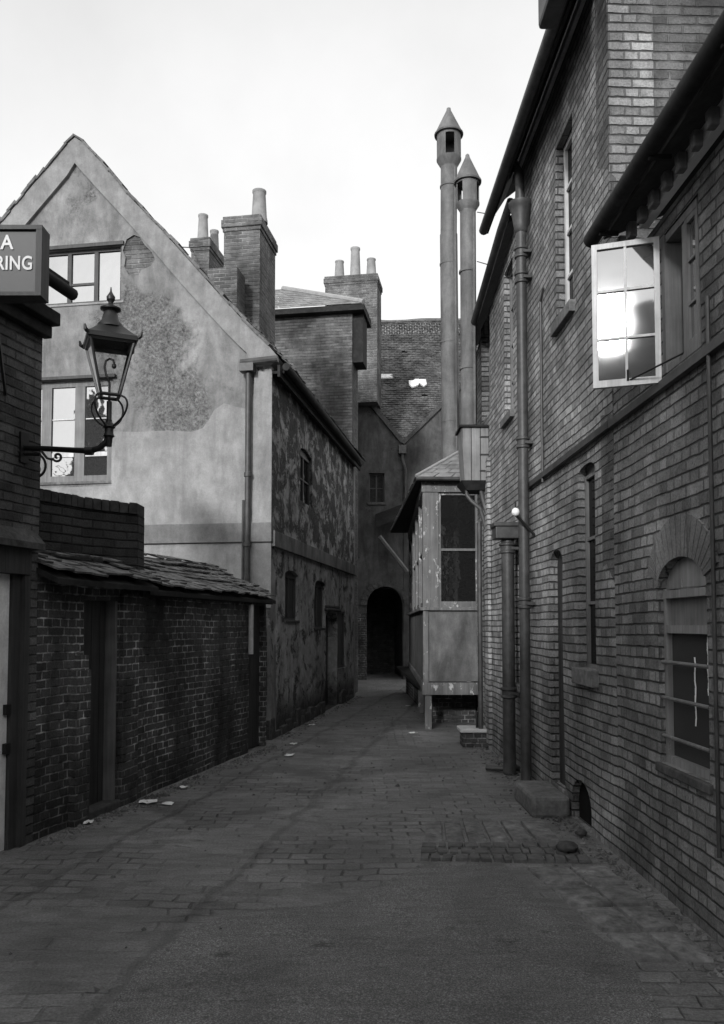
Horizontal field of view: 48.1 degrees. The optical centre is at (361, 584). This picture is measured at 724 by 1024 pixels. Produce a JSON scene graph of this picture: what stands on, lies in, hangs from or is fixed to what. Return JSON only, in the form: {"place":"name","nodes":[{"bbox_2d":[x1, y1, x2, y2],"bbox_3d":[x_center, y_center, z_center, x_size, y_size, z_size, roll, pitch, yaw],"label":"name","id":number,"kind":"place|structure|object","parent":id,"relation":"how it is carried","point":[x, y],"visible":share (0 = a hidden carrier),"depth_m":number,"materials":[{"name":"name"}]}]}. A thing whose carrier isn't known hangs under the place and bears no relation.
{"place":"outdoors","nodes":[
{"label":"outdoors","id":0,"kind":"place"},
{"bbox_2d":[0,0,544,333],"label":"sky","id":1,"kind":"structure","parent":0,"point":[334,109],"materials":[{"name":"white"}]},
{"bbox_2d":[0,673,723,1023],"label":"alley paving","id":2,"kind":"structure","parent":0,"point":[74,919],"depth_m":6.09,"materials":[{"name":"grey stone"}]},
{"bbox_2d":[139,799,156,802],"bbox_3d":[-2.083,2.105,7.894,0.173,0.020,0.151,0,-3,-10],"label":"paper scrap","id":3,"kind":"object","parent":2,"relation":"on","point":[148,801],"visible":1,"depth_m":7.89,"materials":[{"name":"white paper"}]},
{"bbox_2d":[162,801,173,804],"bbox_3d":[-1.869,2.108,7.829,0.107,0.018,0.100,-1,-3,20],"label":"paper scrap","id":4,"kind":"object","parent":2,"relation":"on","point":[169,803],"visible":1,"depth_m":7.81,"materials":[{"name":"white paper"}]},
{"bbox_2d":[9,696,723,1000],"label":"grit","id":5,"kind":"object","parent":2,"relation":"on","point":[93,989],"visible":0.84,"depth_m":7.18,"materials":[{"name":"gravel"}]},
{"bbox_2d":[91,864,663,1023],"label":"gravel path","id":6,"kind":"structure","parent":2,"relation":"on","point":[380,954],"depth_m":4.10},
{"bbox_2d":[457,712,486,747],"bbox_3d":[1.620,2.073,11.670,0.460,0.500,0.460,0,-3,0],"label":"yard gully","id":7,"kind":"object","parent":2,"relation":"on","point":[472,736],"visible":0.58,"depth_m":11.46,"materials":[{"name":"brick"}]},
{"bbox_2d":[425,819,559,841],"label":"slab paving","id":8,"kind":"structure","parent":2,"relation":"on","point":[538,830],"depth_m":6.71,"materials":[{"name":"stone"}]},
{"bbox_2d":[486,765,519,770],"bbox_3d":[1.662,2.158,9.525,0.415,0.064,0.126,0,-3,7],"label":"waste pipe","id":9,"kind":"object","parent":2,"relation":"on","point":[493,768],"visible":0.59,"depth_m":9.52,"materials":[{"name":"metal"}]},
{"bbox_2d":[420,841,590,863],"bbox_3d":[1.050,2.029,6.140,1.247,0.046,0.504,0,-3,0],"label":"cobble strip","id":10,"kind":"object","parent":2,"relation":"on","point":[513,849],"visible":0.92,"depth_m":6.09,"materials":[{"name":"grey stone"}]},
{"bbox_2d":[555,841,577,851],"bbox_3d":[1.554,1.980,6.128,0.168,0.084,0.166,0,-3,0],"label":"loose stone","id":11,"kind":"object","parent":10,"relation":"on","point":[566,846],"visible":1,"depth_m":6.08,"materials":[{"name":"grey stone"}]},
{"bbox_2d":[514,780,569,817],"bbox_3d":[1.698,2.028,7.695,0.364,0.200,0.805,0,-3,0],"label":"stone step","id":12,"kind":"object","parent":2,"relation":"on","point":[540,798],"visible":1,"depth_m":7.36,"materials":[{"name":"grey stone"}]},
{"bbox_2d":[575,829,586,835],"bbox_3d":[1.788,2.017,6.601,0.101,0.058,0.097,0,-3,0],"label":"loose stone","id":13,"kind":"object","parent":2,"relation":"on","point":[580,832],"visible":1,"depth_m":6.57,"materials":[{"name":"grey stone"}]},
{"bbox_2d":[527,865,713,962],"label":"pavement flags","id":14,"kind":"object","parent":2,"relation":"on","point":[634,911],"visible":0.99,"depth_m":4.82,"materials":[{"name":"stone"}]},
{"label":"ground","id":15,"kind":"structure","parent":0,"visible":0},
{"bbox_2d":[0,268,77,850],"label":"corner building","id":16,"kind":"structure","parent":15,"relation":"on","point":[25,329],"depth_m":6.39,"materials":[{"name":"brick"}]},
{"bbox_2d":[0,573,10,850],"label":"door","id":17,"kind":"structure","parent":16,"relation":"in","point":[5,709],"depth_m":6.28,"materials":[{"name":"grey wood"}]},
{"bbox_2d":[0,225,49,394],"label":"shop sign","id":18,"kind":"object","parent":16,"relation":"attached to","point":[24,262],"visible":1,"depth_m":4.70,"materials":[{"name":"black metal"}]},
{"bbox_2d":[17,287,142,476],"bbox_3d":[-2.293,-1.585,6.285,1.234,1.474,0.563,0,-3,0],"label":"street lamp","id":19,"kind":"object","parent":16,"relation":"attached to","point":[108,333],"visible":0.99,"depth_m":6.26,"materials":[{"name":"black metal"}]},
{"bbox_2d":[33,550,275,840],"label":"yard wall","id":20,"kind":"structure","parent":15,"relation":"on","point":[151,677],"depth_m":8.04,"materials":[{"name":"brick"}]},
{"bbox_2d":[38,488,143,576],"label":"garden wall","id":21,"kind":"structure","parent":20,"relation":"on","point":[75,524],"depth_m":8.21,"materials":[{"name":"brick"}]},
{"bbox_2d":[84,600,117,804],"bbox_3d":[-2.519,1.132,7.508,0.135,1.973,0.581,-1,-3,22],"label":"door","id":22,"kind":"structure","parent":20,"relation":"in","point":[100,617],"depth_m":7.68,"materials":[{"name":"grey wood"}]},
{"bbox_2d":[248,606,259,748],"bbox_3d":[-1.583,1.282,11.367,0.060,1.990,0.624,-1,-3,14],"label":"door","id":23,"kind":"structure","parent":20,"relation":"in","point":[253,714],"depth_m":11.49,"materials":[{"name":"grey wood"}]},
{"bbox_2d":[0,134,365,739],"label":"gabled house","id":24,"kind":"structure","parent":15,"relation":"on","point":[234,451],"depth_m":12.94,"materials":[{"name":"paint"}]},
{"bbox_2d":[40,373,115,485],"bbox_3d":[-4.807,-2.462,12.984,1.826,1.740,0.442,0,-3,0],"label":"window","id":25,"kind":"structure","parent":24,"relation":"in","point":[67,420],"depth_m":13.00,"materials":[{"name":"grey"}]},
{"bbox_2d":[45,240,123,307],"bbox_3d":[-4.754,-4.982,13.114,1.941,1.001,0.449,0,-3,0],"label":"window","id":26,"kind":"structure","parent":24,"relation":"in","point":[92,273],"depth_m":13.10,"materials":[{"name":"grey"}]},
{"bbox_2d":[284,571,299,622],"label":"window","id":27,"kind":"structure","parent":24,"relation":"in","point":[290,581],"depth_m":13.78,"materials":[{"name":"glass"}]},
{"bbox_2d":[300,450,309,505],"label":"window","id":28,"kind":"structure","parent":24,"relation":"in","point":[304,463],"depth_m":14.95,"materials":[{"name":"black"}]},
{"bbox_2d":[314,581,325,630],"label":"window","id":29,"kind":"structure","parent":24,"relation":"in","point":[318,588],"depth_m":15.99,"materials":[{"name":"glass"}]},
{"bbox_2d":[324,615,327,705],"bbox_3d":[-0.883,1.570,16.892,0.080,1.975,1.246,0,-3,9],"label":"door","id":30,"kind":"structure","parent":24,"relation":"in","point":[325,695],"depth_m":17.40,"materials":[{"name":"grey wood"}]},
{"bbox_2d":[337,612,343,667],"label":"window","id":31,"kind":"structure","parent":24,"relation":"in","point":[340,615],"depth_m":18.38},
{"bbox_2d":[275,286,371,692],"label":"brick tower","id":32,"kind":"structure","parent":15,"relation":"on","point":[322,350],"depth_m":20.74,"materials":[{"name":"brick"}]},
{"bbox_2d":[323,246,478,679],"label":"end house","id":33,"kind":"structure","parent":15,"relation":"on","point":[399,419],"depth_m":26.07,"materials":[{"name":"brick"}]},
{"bbox_2d":[367,474,385,504],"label":"window","id":34,"kind":"structure","parent":33,"relation":"in","point":[376,481],"depth_m":26.15,"materials":[{"name":"glass"}]},
{"bbox_2d":[390,451,477,728],"bbox_3d":[1.562,0.013,17.285,1.514,5.264,7.805,0,-3,-1],"label":"timber bay","id":35,"kind":"object","parent":15,"relation":"on","point":[436,519],"visible":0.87,"depth_m":13.65,"materials":[{"name":"wood"}]},
{"bbox_2d":[410,534,411,611],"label":"sash window","id":36,"kind":"structure","parent":35,"relation":"in","point":[411,534],"depth_m":20.75,"materials":[{"name":"black wood"}]},
{"bbox_2d":[411,572,412,610],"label":"sash window","id":37,"kind":"structure","parent":35,"relation":"in","point":[411,572],"depth_m":19.67,"materials":[{"name":"black wood"}]},
{"bbox_2d":[414,524,414,609],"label":"sash window","id":38,"kind":"structure","parent":35,"relation":"in","point":[414,524],"depth_m":18.24,"materials":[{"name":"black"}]},
{"bbox_2d":[417,514,418,608],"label":"sash window","id":39,"kind":"structure","parent":35,"relation":"in","point":[417,514],"depth_m":16.64,"materials":[{"name":"black wood"}]},
{"bbox_2d":[418,551,418,591],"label":"sash window","id":40,"kind":"structure","parent":35,"relation":"in","point":[418,551],"depth_m":15.96,"materials":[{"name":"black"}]},
{"bbox_2d":[420,502,421,606],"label":"sash window","id":41,"kind":"structure","parent":35,"relation":"in","point":[421,502],"depth_m":15.11,"materials":[{"name":"black wood"}]},
{"bbox_2d":[434,107,462,458],"bbox_3d":[1.593,-5.410,14.738,0.536,6.747,0.536,0,-3,0],"label":"tall flue","id":42,"kind":"object","parent":35,"relation":"on","point":[448,135],"visible":0.94,"depth_m":14.62,"materials":[{"name":"metal"}]},
{"bbox_2d":[438,492,476,606],"bbox_3d":[1.620,-0.592,13.664,0.673,1.941,0.060,0,-3,-1],"label":"sash window","id":43,"kind":"structure","parent":35,"relation":"in","point":[457,517],"depth_m":13.67,"materials":[{"name":"black glass"}]},
{"bbox_2d":[472,458,491,749],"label":"brick pier","id":44,"kind":"structure","parent":15,"relation":"on","point":[488,632],"depth_m":11.47,"materials":[{"name":"brick"}]},
{"bbox_2d":[471,0,723,857],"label":"tall house","id":45,"kind":"structure","parent":15,"relation":"on","point":[606,76],"depth_m":7.70,"materials":[{"name":"brick"}]},
{"bbox_2d":[455,425,488,529],"bbox_3d":[1.642,-1.507,11.733,0.503,1.530,0.644,0,-3,0],"label":"wall box","id":46,"kind":"object","parent":45,"relation":"attached to","point":[473,450],"visible":0.81,"depth_m":11.56,"materials":[{"name":"grey wood"}]},
{"bbox_2d":[454,154,481,424],"bbox_3d":[1.568,-4.342,11.954,0.413,4.142,0.413,0,-3,0],"label":"tall flue","id":47,"kind":"object","parent":46,"relation":"on","point":[467,181],"visible":0.99,"depth_m":11.86,"materials":[{"name":"metal"}]},
{"bbox_2d":[489,334,489,411],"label":"window","id":48,"kind":"structure","parent":45,"relation":"in","point":[489,334],"depth_m":12.15,"materials":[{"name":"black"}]},
{"bbox_2d":[500,269,513,428],"bbox_3d":[1.869,-3.019,10.149,0.191,2.001,0.645,0,-3,0],"label":"window","id":49,"kind":"structure","parent":45,"relation":"in","point":[509,415],"depth_m":10.37,"materials":[{"name":"black wood"}]},
{"bbox_2d":[515,682,519,692],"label":"window","id":50,"kind":"structure","parent":45,"relation":"in","point":[517,685],"depth_m":9.34,"materials":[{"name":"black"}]},
{"bbox_2d":[512,501,535,536],"bbox_3d":[1.735,-0.710,8.717,0.280,0.381,0.089,1,-3,-21],"label":"wall bulb","id":51,"kind":"object","parent":45,"relation":"attached to","point":[515,512],"depth_m":8.69,"materials":[{"name":"white metal"}]},
{"bbox_2d":[557,553,564,784],"bbox_3d":[1.989,0.802,7.820,0.065,2.261,0.464,0,-3,-1],"label":"door","id":52,"kind":"structure","parent":45,"relation":"in","point":[560,563],"depth_m":7.94,"materials":[{"name":"grey wood"}]},
{"bbox_2d":[550,132,574,336],"bbox_3d":[1.925,-3.342,7.570,0.202,1.854,0.677,0,-3,0],"label":"window","id":53,"kind":"structure","parent":45,"relation":"in","point":[567,311],"depth_m":7.79,"materials":[{"name":"black"}]},
{"bbox_2d":[571,465,598,687],"bbox_3d":[1.928,-0.095,6.863,0.185,1.878,0.585,0,-3,0],"label":"window","id":54,"kind":"structure","parent":45,"relation":"in","point":[581,676],"depth_m":7.03,"materials":[{"name":"black wood"}]},
{"bbox_2d":[583,10,723,947],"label":"wing","id":55,"kind":"structure","parent":15,"relation":"on","point":[658,324],"depth_m":5.06,"materials":[{"name":"grey brick"}]},
{"bbox_2d":[661,197,701,374],"bbox_3d":[2.000,-1.808,4.946,0.120,0.896,0.559,0,-3,-1],"label":"casement window","id":56,"kind":"structure","parent":55,"relation":"in","point":[672,243],"depth_m":5.17,"materials":[{"name":"grey wood"}]},
{"bbox_2d":[655,557,713,794],"bbox_3d":[1.964,0.506,4.905,0.110,1.357,0.778,0,-3,-1],"label":"arched window","id":57,"kind":"structure","parent":55,"relation":"in","point":[686,697],"depth_m":4.96,"materials":[{"name":"grey"}]}
]}

